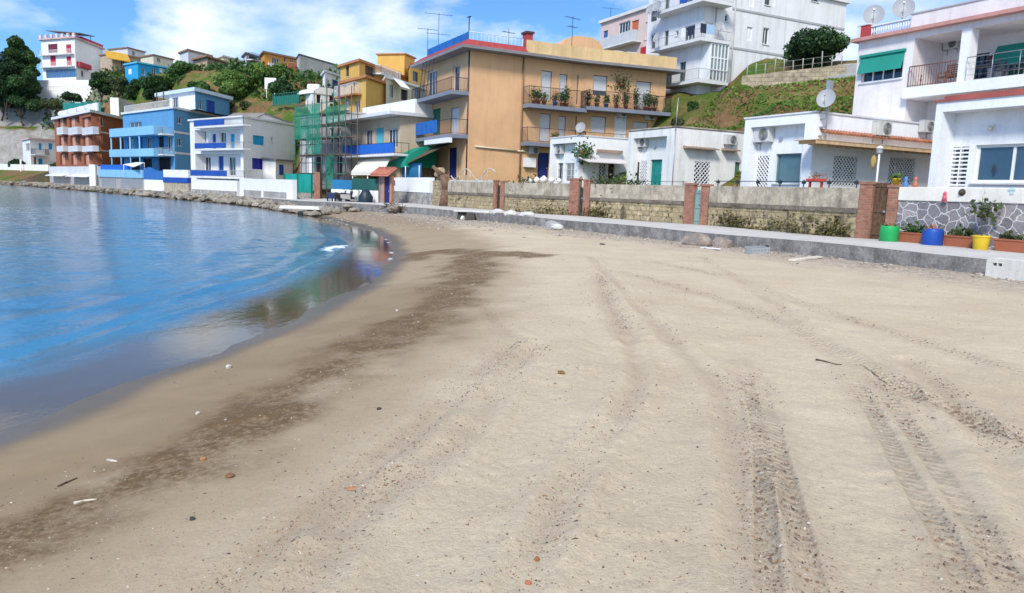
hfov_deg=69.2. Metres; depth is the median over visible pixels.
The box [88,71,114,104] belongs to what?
broadleaf tree
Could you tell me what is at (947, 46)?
air conditioner
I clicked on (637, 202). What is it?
garden wall
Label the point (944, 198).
wall figurine
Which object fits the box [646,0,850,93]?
apartment block
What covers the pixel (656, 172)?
door
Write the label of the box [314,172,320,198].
brick post
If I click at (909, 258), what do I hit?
kerb
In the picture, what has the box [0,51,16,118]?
broadleaf tree
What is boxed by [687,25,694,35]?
laundry
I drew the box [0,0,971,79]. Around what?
sky
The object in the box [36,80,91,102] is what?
terrace
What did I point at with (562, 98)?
potted plant
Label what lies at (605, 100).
potted plant
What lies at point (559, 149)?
air conditioner
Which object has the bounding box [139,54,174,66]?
house
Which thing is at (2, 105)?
broadleaf tree
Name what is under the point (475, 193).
garden wall
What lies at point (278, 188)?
sea wall
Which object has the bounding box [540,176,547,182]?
stone ornament
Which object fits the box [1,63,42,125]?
broadleaf tree
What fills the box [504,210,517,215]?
kerb stone
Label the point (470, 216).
mooring block
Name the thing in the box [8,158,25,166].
bush
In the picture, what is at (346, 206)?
boulder
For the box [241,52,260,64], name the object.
house
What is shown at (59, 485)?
stick
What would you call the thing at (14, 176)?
shore bank
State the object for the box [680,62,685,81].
window
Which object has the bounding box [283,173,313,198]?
hoarding
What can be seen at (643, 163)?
window
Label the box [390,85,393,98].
window
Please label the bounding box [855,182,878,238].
brick pillar
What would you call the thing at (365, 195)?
covered scooter
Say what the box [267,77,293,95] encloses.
broadleaf tree
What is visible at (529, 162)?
meter cabinet
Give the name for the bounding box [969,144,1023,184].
window
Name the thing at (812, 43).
broadleaf tree
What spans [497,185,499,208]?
garden gate
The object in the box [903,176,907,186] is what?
figurine
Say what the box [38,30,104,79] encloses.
house
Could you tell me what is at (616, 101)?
potted plant
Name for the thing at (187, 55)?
house
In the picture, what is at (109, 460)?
stick
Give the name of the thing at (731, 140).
air conditioner
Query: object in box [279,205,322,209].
pale slab
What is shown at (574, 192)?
brick pillar
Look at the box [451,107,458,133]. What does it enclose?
window
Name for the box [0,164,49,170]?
shore wall
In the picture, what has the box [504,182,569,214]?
garden wall
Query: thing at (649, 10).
satellite dish
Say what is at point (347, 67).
window
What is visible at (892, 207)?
brick pillar
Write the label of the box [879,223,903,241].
flower pot
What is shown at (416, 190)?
terrace wall
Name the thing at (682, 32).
laundry
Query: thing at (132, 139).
window
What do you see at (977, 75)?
window
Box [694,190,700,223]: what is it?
garden gate
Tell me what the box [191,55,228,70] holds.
house
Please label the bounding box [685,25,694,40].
window
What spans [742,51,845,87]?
retaining wall
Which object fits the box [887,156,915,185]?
window
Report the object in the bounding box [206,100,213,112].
door
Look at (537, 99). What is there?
potted plant
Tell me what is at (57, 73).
window
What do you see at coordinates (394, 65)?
house
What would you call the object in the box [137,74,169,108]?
broadleaf tree
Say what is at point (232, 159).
window
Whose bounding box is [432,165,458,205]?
tree trunk
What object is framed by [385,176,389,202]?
door
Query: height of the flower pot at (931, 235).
0.748 m
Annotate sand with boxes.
[0,183,1023,592]
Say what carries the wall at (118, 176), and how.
on the promenade
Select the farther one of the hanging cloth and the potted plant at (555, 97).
the hanging cloth
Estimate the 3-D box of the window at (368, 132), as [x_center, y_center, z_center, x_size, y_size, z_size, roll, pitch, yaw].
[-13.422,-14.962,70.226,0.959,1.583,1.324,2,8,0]
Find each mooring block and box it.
[457,212,465,219]
[465,212,474,220]
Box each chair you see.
[937,64,954,82]
[946,63,957,82]
[994,60,1013,76]
[1006,58,1023,75]
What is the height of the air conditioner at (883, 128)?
0.924 m
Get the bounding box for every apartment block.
[410,31,685,184]
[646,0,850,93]
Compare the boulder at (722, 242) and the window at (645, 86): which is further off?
the window at (645, 86)
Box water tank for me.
[307,84,320,89]
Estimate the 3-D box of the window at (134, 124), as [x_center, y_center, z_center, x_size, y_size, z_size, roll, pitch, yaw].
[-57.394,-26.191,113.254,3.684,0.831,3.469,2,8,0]
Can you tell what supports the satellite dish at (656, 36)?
attached to the apartment block at (753, 31)
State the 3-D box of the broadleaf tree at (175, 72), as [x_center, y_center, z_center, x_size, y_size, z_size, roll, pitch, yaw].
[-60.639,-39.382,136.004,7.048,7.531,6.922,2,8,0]
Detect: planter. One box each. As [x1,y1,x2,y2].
[899,217,926,243]
[943,223,977,247]
[993,229,1023,252]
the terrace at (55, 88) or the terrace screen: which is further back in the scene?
the terrace at (55, 88)
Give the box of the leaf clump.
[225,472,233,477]
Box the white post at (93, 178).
[89,164,97,185]
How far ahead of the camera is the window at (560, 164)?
51.48 m
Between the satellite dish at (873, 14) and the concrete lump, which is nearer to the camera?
the concrete lump
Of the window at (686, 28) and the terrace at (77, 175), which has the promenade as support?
the terrace at (77, 175)
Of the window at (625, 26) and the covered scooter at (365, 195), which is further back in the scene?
the window at (625, 26)
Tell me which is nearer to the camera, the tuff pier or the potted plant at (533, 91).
the tuff pier
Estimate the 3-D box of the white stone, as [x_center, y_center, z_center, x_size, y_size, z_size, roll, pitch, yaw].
[2.023,-3.125,33.380,0.413,0.296,0.767,-1,9,-23]
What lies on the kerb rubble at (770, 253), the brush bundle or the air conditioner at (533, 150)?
the brush bundle
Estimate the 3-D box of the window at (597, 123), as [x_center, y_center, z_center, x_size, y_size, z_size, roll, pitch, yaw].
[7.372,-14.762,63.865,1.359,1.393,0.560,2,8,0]
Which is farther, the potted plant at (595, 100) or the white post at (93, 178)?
the white post at (93, 178)
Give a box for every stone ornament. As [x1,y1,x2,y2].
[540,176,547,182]
[548,177,554,182]
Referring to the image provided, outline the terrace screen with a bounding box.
[402,163,421,176]
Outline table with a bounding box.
[975,63,1004,77]
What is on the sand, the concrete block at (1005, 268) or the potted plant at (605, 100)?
the concrete block at (1005, 268)
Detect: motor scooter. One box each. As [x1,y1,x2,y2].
[326,189,348,201]
[334,189,354,202]
[340,190,359,201]
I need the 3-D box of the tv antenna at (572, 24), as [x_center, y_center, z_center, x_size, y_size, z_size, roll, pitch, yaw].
[5.239,-22.186,65.021,1.616,4.539,0.640,-4,10,-36]
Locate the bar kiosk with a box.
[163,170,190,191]
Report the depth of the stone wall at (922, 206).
23.16 m
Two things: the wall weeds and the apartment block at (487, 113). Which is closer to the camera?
the wall weeds
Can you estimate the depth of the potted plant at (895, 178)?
25.17 m
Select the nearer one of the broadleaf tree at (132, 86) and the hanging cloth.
the hanging cloth
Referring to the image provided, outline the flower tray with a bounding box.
[806,172,827,186]
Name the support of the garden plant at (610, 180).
on the hillside
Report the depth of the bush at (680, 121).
60.36 m
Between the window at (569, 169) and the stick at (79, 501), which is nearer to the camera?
the stick at (79, 501)
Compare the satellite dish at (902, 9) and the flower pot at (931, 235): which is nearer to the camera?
the flower pot at (931, 235)
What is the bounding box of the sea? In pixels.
[0,184,393,431]
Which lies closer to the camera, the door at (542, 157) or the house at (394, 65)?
the door at (542, 157)
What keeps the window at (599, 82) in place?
in the apartment block at (487, 113)
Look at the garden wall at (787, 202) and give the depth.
29.41 m
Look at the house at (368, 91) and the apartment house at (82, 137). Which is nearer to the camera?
the house at (368, 91)
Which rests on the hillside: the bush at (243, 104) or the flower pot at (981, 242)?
the bush at (243, 104)
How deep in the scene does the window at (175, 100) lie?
110.66 m
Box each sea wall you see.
[192,179,239,195]
[239,178,296,199]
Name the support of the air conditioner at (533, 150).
attached to the apartment block at (487, 113)
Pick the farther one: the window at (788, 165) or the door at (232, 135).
the door at (232, 135)
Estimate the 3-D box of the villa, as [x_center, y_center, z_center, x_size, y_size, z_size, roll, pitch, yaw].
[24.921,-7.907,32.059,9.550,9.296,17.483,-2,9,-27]
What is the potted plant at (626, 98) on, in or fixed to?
on the apartment block at (487, 113)
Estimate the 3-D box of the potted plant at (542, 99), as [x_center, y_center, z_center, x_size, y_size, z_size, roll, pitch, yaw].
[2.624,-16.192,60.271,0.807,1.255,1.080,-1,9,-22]
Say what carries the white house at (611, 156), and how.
on the hillside
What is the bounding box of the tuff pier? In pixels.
[432,167,444,205]
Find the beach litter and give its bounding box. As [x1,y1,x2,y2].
[0,231,1023,592]
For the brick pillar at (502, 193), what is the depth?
46.57 m
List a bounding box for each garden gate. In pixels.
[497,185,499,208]
[579,187,582,215]
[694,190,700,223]
[870,182,891,238]
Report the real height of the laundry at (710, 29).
0.780 m
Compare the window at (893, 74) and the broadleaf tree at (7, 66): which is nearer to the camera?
the window at (893, 74)
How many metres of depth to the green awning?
63.62 m
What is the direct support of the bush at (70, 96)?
on the hillside
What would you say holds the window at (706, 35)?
in the apartment block at (753, 31)
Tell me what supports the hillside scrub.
on the hillside
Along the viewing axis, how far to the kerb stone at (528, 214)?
37.31 m
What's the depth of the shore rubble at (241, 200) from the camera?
79.71 m
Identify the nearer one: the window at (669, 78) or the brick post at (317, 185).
the window at (669, 78)
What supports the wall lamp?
attached to the stone wall at (922, 206)
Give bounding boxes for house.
[20,137,55,164]
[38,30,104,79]
[51,97,134,165]
[98,50,140,73]
[107,47,145,56]
[109,87,232,177]
[123,61,167,84]
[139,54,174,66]
[178,49,212,63]
[187,113,294,191]
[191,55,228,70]
[215,55,242,66]
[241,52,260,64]
[259,51,296,77]
[299,87,337,111]
[300,112,366,197]
[320,69,340,89]
[330,99,433,178]
[334,74,385,112]
[337,53,416,110]
[383,75,425,103]
[407,62,425,85]
[549,135,628,186]
[597,4,648,52]
[626,125,743,189]
[740,111,932,187]
[928,88,1023,187]
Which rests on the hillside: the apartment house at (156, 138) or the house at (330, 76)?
the house at (330, 76)
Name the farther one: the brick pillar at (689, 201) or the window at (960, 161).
the brick pillar at (689, 201)
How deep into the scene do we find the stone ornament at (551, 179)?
42.78 m
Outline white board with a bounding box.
[265,78,275,97]
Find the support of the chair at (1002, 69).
on the villa
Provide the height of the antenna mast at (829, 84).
2.466 m
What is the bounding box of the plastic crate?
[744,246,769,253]
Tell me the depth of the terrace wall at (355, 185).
59.86 m
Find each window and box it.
[46,69,76,77]
[129,138,133,148]
[130,122,141,126]
[147,137,151,147]
[168,137,172,151]
[173,97,177,106]
[177,138,182,146]
[205,157,210,170]
[221,132,225,146]
[229,157,235,175]
[272,58,278,63]
[345,66,348,77]
[356,101,359,111]
[366,130,371,143]
[389,129,397,146]
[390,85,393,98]
[413,71,417,82]
[429,70,436,95]
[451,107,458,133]
[454,65,459,89]
[539,113,549,141]
[540,71,551,100]
[558,116,565,136]
[559,74,566,102]
[559,163,562,182]
[565,163,573,181]
[591,116,605,132]
[593,75,606,95]
[598,163,606,181]
[614,116,625,137]
[619,21,629,32]
[633,122,646,129]
[635,81,650,108]
[639,160,647,184]
[665,30,668,45]
[666,75,671,83]
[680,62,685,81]
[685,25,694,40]
[693,161,710,187]
[704,22,711,38]
[755,155,769,186]
[762,28,768,45]
[771,153,801,184]
[831,154,858,186]
[858,58,903,84]
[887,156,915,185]
[949,146,969,186]
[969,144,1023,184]
[974,53,989,78]
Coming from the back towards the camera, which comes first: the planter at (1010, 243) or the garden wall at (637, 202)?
the garden wall at (637, 202)
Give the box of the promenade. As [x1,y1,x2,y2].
[32,182,1023,259]
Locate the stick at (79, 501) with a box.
[73,499,96,503]
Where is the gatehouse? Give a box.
[370,166,396,202]
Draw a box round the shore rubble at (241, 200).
[0,180,360,215]
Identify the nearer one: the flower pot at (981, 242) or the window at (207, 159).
the flower pot at (981, 242)
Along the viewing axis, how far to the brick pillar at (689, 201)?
34.39 m
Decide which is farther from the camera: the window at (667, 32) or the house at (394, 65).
the house at (394, 65)
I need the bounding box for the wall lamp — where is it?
[958,189,965,195]
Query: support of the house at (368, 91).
on the hillside
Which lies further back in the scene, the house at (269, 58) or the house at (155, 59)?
the house at (155, 59)
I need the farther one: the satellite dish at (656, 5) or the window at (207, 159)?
the window at (207, 159)
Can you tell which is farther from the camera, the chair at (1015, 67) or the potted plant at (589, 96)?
the potted plant at (589, 96)
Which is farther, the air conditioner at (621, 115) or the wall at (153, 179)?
the wall at (153, 179)
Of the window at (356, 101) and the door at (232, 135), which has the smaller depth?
the door at (232, 135)
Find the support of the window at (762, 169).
in the white house at (801, 150)
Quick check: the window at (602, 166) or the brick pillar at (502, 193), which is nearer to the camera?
the brick pillar at (502, 193)
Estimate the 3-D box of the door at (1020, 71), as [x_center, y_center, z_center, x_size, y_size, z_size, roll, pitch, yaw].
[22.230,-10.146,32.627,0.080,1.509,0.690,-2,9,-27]
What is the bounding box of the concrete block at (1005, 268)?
[985,258,1023,280]
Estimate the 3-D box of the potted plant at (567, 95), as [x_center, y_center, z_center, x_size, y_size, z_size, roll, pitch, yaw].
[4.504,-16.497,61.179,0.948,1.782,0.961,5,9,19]
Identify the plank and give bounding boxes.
[788,256,822,260]
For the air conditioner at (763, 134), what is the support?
attached to the white house at (801, 150)
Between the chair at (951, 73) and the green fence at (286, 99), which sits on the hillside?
the green fence at (286, 99)
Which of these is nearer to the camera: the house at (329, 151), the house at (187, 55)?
the house at (329, 151)
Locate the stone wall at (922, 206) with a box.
[896,187,1023,248]
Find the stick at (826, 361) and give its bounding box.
[815,359,841,364]
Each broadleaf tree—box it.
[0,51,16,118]
[0,73,21,120]
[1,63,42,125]
[4,35,29,69]
[19,49,40,76]
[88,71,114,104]
[109,76,126,96]
[123,78,140,101]
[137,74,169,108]
[163,60,202,89]
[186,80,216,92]
[210,70,254,100]
[248,62,289,83]
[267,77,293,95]
[782,24,850,68]
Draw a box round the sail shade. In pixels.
[123,162,144,168]
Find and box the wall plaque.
[1008,188,1014,194]
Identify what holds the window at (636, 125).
in the apartment block at (487, 113)
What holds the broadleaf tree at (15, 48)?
on the hillside
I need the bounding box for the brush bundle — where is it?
[379,201,404,213]
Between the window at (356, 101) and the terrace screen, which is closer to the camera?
the terrace screen
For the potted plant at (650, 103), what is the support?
on the apartment block at (487, 113)
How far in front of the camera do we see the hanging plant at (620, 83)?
63.48 m
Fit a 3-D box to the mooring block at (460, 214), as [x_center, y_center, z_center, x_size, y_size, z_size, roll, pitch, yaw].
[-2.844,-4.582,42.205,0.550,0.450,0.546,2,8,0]
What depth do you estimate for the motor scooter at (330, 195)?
59.07 m
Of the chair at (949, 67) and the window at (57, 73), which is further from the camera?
the window at (57, 73)
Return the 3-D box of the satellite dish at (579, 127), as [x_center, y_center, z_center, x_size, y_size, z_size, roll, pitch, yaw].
[5.653,-13.743,61.438,0.671,1.364,0.617,-1,9,-22]
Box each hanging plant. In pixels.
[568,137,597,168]
[607,71,638,93]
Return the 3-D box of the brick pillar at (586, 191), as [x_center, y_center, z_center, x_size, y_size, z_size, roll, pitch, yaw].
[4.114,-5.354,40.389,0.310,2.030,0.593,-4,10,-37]
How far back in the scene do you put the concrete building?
126.97 m
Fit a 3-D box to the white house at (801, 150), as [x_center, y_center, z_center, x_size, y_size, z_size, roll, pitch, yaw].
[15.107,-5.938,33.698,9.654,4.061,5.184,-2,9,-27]
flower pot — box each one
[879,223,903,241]
[921,221,944,245]
[964,197,1003,249]
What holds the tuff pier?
on the promenade
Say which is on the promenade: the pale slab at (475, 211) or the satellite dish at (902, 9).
the pale slab at (475, 211)
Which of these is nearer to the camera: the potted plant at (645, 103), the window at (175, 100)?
the potted plant at (645, 103)
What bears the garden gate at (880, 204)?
attached to the brick pillar at (865, 209)
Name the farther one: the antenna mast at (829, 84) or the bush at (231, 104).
the bush at (231, 104)
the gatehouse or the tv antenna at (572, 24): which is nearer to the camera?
the gatehouse
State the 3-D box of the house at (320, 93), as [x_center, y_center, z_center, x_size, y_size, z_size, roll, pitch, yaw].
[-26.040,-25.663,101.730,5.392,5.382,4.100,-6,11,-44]
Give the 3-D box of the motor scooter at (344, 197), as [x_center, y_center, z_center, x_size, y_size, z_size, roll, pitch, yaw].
[-12.676,-7.891,58.667,1.783,1.130,0.640,-1,9,-20]
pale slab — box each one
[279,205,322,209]
[454,210,488,212]
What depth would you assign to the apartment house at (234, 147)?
85.44 m
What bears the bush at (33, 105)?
on the hillside
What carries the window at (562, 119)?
in the apartment block at (487, 113)
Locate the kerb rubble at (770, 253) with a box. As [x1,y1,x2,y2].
[325,212,1022,284]
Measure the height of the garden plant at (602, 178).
1.767 m
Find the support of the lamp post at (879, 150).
on the hillside
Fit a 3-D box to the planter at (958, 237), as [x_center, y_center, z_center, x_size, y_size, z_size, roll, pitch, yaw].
[13.824,-1.872,22.822,0.400,0.732,0.994,-2,9,-27]
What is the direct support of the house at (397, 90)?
on the hillside
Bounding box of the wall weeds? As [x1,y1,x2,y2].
[505,199,850,236]
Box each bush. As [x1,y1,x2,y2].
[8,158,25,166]
[24,99,44,111]
[39,99,62,110]
[61,91,82,102]
[229,101,235,107]
[239,100,251,109]
[670,117,684,125]
[686,101,698,111]
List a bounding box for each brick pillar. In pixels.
[493,180,499,209]
[499,181,507,210]
[568,178,582,215]
[582,179,593,215]
[682,183,698,223]
[699,184,713,224]
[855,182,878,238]
[885,185,902,225]
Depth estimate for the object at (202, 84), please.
122.88 m
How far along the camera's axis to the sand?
5.29 m
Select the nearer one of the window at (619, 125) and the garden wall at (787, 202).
the garden wall at (787, 202)
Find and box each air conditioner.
[528,147,538,157]
[555,145,563,157]
[616,113,626,120]
[637,138,647,151]
[644,116,654,123]
[723,134,737,148]
[753,127,774,149]
[872,120,892,143]
[918,120,934,138]
[943,41,959,54]
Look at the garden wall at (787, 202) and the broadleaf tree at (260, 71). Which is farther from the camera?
the broadleaf tree at (260, 71)
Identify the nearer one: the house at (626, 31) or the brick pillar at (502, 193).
the brick pillar at (502, 193)
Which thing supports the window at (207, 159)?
in the apartment house at (234, 147)
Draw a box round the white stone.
[551,224,562,229]
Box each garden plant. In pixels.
[508,170,556,190]
[580,169,623,188]
[591,175,629,195]
[610,171,655,188]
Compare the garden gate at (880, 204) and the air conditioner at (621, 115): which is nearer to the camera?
the garden gate at (880, 204)
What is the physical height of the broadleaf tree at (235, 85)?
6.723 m
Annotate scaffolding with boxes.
[293,79,357,198]
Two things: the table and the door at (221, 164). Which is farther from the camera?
the door at (221, 164)
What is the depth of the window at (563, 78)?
62.09 m
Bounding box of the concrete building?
[296,54,340,76]
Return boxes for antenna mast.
[672,98,678,183]
[818,80,833,139]
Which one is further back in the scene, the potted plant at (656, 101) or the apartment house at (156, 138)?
the apartment house at (156, 138)
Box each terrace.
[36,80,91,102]
[45,166,100,185]
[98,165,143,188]
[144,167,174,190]
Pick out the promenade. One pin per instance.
(945, 250)
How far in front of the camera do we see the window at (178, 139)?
105.73 m
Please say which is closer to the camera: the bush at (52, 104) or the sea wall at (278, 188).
the sea wall at (278, 188)
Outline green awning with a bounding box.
[386,143,450,176]
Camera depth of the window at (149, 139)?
110.45 m
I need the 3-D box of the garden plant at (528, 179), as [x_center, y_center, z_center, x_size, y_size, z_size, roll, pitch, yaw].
[1.261,-6.902,45.456,2.999,1.728,2.270,2,8,0]
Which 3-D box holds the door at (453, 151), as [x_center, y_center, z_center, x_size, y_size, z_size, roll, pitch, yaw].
[-4.834,-11.138,61.973,0.080,2.527,1.787,-2,9,-27]
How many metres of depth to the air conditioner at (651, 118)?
64.95 m
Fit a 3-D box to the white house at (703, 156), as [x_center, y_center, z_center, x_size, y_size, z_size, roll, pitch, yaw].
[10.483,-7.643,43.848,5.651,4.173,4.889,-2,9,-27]
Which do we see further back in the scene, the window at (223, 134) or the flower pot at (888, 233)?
the window at (223, 134)
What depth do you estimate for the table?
32.14 m
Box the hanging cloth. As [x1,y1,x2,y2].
[640,46,645,53]
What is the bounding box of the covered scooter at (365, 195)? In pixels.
[358,189,372,204]
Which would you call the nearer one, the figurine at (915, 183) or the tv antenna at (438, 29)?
the figurine at (915, 183)
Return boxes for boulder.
[342,203,351,208]
[682,232,712,246]
[712,237,732,247]
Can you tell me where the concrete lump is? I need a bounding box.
[545,220,563,228]
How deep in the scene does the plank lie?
21.04 m
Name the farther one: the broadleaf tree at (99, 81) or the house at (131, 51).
the house at (131, 51)
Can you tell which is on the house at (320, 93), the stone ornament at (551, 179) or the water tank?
the water tank
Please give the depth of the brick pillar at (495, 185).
47.33 m
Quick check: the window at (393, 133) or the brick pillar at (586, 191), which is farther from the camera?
the window at (393, 133)
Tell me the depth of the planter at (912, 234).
24.15 m
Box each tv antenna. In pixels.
[427,13,452,44]
[565,16,579,45]
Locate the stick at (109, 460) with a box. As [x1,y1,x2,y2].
[106,458,117,461]
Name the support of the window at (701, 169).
in the white house at (703, 156)
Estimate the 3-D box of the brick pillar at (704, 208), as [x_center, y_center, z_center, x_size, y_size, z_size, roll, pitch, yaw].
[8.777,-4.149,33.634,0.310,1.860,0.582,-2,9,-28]
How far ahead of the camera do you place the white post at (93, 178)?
120.89 m
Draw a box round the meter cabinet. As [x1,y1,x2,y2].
[523,158,535,167]
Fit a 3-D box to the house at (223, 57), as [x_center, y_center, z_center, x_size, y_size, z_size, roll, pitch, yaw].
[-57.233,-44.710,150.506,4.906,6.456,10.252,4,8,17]
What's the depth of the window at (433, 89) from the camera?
65.66 m
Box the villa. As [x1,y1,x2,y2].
[850,0,1023,121]
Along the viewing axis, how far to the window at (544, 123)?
61.89 m
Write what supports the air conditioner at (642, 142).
attached to the white house at (703, 156)
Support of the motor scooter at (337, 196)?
on the promenade
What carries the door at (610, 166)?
in the white house at (611, 156)
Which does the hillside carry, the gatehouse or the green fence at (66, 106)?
the green fence at (66, 106)
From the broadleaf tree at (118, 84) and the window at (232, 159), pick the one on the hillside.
the broadleaf tree at (118, 84)
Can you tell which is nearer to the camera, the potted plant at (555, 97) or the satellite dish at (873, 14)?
the satellite dish at (873, 14)
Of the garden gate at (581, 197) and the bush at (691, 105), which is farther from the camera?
the bush at (691, 105)
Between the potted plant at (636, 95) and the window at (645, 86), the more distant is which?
the window at (645, 86)
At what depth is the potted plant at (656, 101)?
64.10 m
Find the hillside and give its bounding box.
[0,58,856,197]
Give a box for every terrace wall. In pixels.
[331,178,378,203]
[394,177,434,204]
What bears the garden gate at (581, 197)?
attached to the brick pillar at (574, 192)
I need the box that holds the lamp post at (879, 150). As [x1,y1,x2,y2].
[875,146,884,181]
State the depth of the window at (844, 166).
31.79 m
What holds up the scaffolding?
on the promenade
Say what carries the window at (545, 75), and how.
in the apartment block at (487, 113)
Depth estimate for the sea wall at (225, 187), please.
83.27 m
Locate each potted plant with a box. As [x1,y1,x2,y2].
[530,86,537,103]
[534,89,542,103]
[541,90,548,104]
[551,91,559,105]
[557,91,566,105]
[562,86,570,106]
[584,87,593,110]
[593,93,600,106]
[603,93,609,107]
[613,93,620,107]
[621,94,631,108]
[630,79,639,109]
[640,90,651,110]
[646,91,654,110]
[652,92,660,110]
[890,172,901,184]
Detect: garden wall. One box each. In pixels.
[447,168,495,209]
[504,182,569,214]
[589,180,684,223]
[708,179,862,237]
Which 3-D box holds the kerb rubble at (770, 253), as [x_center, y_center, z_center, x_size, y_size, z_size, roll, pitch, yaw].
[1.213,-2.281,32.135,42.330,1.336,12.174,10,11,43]
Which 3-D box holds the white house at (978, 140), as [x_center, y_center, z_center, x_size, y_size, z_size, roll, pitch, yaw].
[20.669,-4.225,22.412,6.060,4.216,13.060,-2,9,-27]
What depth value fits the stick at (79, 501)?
4.30 m
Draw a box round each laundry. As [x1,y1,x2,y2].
[681,28,684,37]
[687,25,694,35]
[700,23,706,32]
[706,24,714,34]
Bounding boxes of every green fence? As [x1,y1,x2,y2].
[63,102,100,111]
[273,91,298,105]
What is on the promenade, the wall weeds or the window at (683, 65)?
the wall weeds
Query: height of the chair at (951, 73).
1.050 m
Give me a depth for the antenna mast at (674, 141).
40.58 m
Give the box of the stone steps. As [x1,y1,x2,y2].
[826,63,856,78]
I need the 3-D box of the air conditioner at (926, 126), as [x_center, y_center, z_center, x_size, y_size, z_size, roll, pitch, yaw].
[18.679,-7.530,33.477,0.795,0.800,0.309,-2,9,-27]
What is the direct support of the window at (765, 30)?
in the apartment block at (753, 31)
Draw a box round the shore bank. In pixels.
[0,170,49,183]
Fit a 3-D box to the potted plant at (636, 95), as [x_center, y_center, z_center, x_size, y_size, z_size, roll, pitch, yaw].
[10.580,-17.051,63.513,0.951,3.059,0.870,5,9,21]
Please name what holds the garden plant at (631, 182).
on the hillside
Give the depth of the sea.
15.98 m
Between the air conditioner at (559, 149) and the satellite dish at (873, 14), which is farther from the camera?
the air conditioner at (559, 149)
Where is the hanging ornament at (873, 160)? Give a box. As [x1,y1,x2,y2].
[870,129,876,169]
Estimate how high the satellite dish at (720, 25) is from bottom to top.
1.445 m
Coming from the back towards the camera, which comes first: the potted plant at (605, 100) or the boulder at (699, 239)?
the potted plant at (605, 100)
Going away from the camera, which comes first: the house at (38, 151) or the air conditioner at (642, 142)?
the air conditioner at (642, 142)
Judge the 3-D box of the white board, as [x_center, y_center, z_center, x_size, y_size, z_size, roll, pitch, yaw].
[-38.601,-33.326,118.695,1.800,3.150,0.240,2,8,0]
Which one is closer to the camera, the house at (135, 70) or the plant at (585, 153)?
the plant at (585, 153)
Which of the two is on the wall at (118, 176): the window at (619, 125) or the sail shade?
the sail shade
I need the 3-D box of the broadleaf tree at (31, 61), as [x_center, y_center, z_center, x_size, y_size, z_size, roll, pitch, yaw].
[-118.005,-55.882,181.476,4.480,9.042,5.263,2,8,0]
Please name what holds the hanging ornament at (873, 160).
hanging from the white house at (801, 150)
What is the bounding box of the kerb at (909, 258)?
[23,182,986,273]
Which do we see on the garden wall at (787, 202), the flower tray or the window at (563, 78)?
the flower tray
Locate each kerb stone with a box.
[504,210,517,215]
[520,211,534,216]
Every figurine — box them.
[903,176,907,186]
[912,176,917,186]
[941,191,946,201]
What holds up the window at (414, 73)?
in the house at (415, 74)
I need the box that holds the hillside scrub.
[13,57,340,129]
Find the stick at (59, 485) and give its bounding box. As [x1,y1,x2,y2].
[57,478,76,486]
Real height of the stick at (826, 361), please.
0.038 m
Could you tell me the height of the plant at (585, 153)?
2.050 m
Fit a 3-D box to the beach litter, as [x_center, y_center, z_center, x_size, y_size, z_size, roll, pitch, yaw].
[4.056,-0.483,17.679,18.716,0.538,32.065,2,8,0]
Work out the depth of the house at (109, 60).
183.62 m
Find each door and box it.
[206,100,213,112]
[219,156,223,170]
[231,134,234,146]
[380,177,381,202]
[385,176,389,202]
[449,147,456,177]
[537,153,548,178]
[608,164,613,180]
[651,159,661,184]
[1008,64,1023,75]
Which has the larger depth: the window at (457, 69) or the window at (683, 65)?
the window at (683, 65)
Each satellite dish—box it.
[575,122,584,132]
[646,4,653,21]
[653,1,660,17]
[653,32,659,47]
[715,21,724,38]
[816,89,835,116]
[863,5,884,23]
[892,0,914,22]
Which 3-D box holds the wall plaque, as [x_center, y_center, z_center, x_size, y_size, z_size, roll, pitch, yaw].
[14.626,-3.085,21.731,0.033,0.200,0.200,-2,9,-27]

